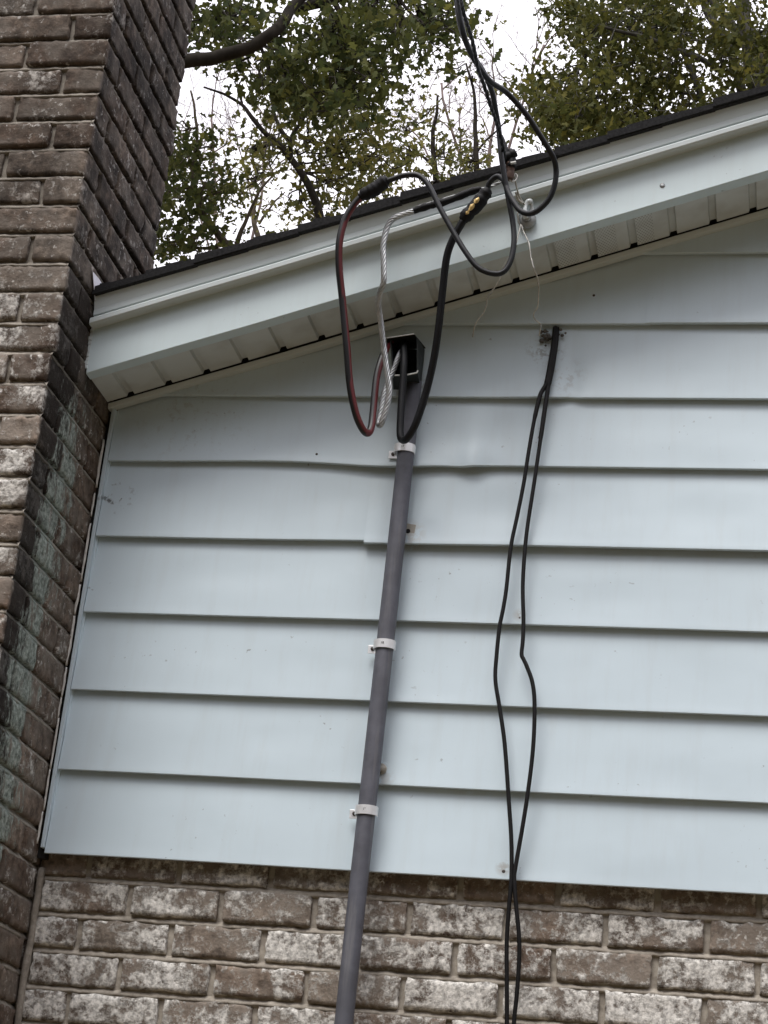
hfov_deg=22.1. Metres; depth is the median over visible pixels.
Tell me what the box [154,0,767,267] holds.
sky
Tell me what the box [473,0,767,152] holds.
tree
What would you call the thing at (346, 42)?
tree
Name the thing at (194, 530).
house
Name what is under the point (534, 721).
telecom cable
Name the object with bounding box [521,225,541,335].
loose wire
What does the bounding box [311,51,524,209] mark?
tree
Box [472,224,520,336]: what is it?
loose wire
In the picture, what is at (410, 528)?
cover plate
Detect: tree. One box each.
[152,89,273,267]
[172,0,340,248]
[183,0,507,154]
[200,27,455,229]
[205,139,342,240]
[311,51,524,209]
[372,0,599,179]
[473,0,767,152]
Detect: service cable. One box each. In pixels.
[335,0,516,436]
[375,0,506,427]
[396,0,558,443]
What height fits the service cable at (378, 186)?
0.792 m
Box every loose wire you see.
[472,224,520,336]
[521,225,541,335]
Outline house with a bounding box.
[0,0,767,1023]
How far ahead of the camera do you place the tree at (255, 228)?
26.85 m
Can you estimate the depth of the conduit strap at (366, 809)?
4.51 m
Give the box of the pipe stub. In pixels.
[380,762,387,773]
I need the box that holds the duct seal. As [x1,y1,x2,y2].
[539,328,566,346]
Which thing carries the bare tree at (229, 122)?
on the ground
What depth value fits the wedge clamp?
4.82 m
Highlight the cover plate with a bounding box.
[406,523,415,532]
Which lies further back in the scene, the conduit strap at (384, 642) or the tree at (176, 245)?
the tree at (176, 245)
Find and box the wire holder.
[515,192,535,228]
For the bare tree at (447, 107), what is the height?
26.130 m
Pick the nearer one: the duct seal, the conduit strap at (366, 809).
the conduit strap at (366, 809)
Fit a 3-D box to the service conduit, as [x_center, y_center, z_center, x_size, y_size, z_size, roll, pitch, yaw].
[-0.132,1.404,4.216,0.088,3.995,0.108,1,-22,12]
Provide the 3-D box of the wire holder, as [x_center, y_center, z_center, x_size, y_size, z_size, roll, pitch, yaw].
[0.350,-0.744,4.852,0.052,0.082,0.057,1,-22,12]
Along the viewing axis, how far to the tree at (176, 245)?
19.54 m
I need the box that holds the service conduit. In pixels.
[334,333,425,1023]
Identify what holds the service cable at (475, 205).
attached to the service conduit
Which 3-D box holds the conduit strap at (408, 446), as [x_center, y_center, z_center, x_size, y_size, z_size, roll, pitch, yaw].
[0.039,-0.153,4.874,0.079,0.023,0.040,-9,-26,33]
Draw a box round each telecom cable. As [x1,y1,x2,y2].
[493,326,556,1023]
[512,327,558,1023]
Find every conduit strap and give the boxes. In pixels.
[349,804,378,818]
[368,638,395,653]
[388,442,415,458]
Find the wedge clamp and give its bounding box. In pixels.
[502,135,524,204]
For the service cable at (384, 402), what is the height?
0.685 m
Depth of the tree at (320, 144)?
20.56 m
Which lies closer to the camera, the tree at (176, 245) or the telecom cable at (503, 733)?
the telecom cable at (503, 733)

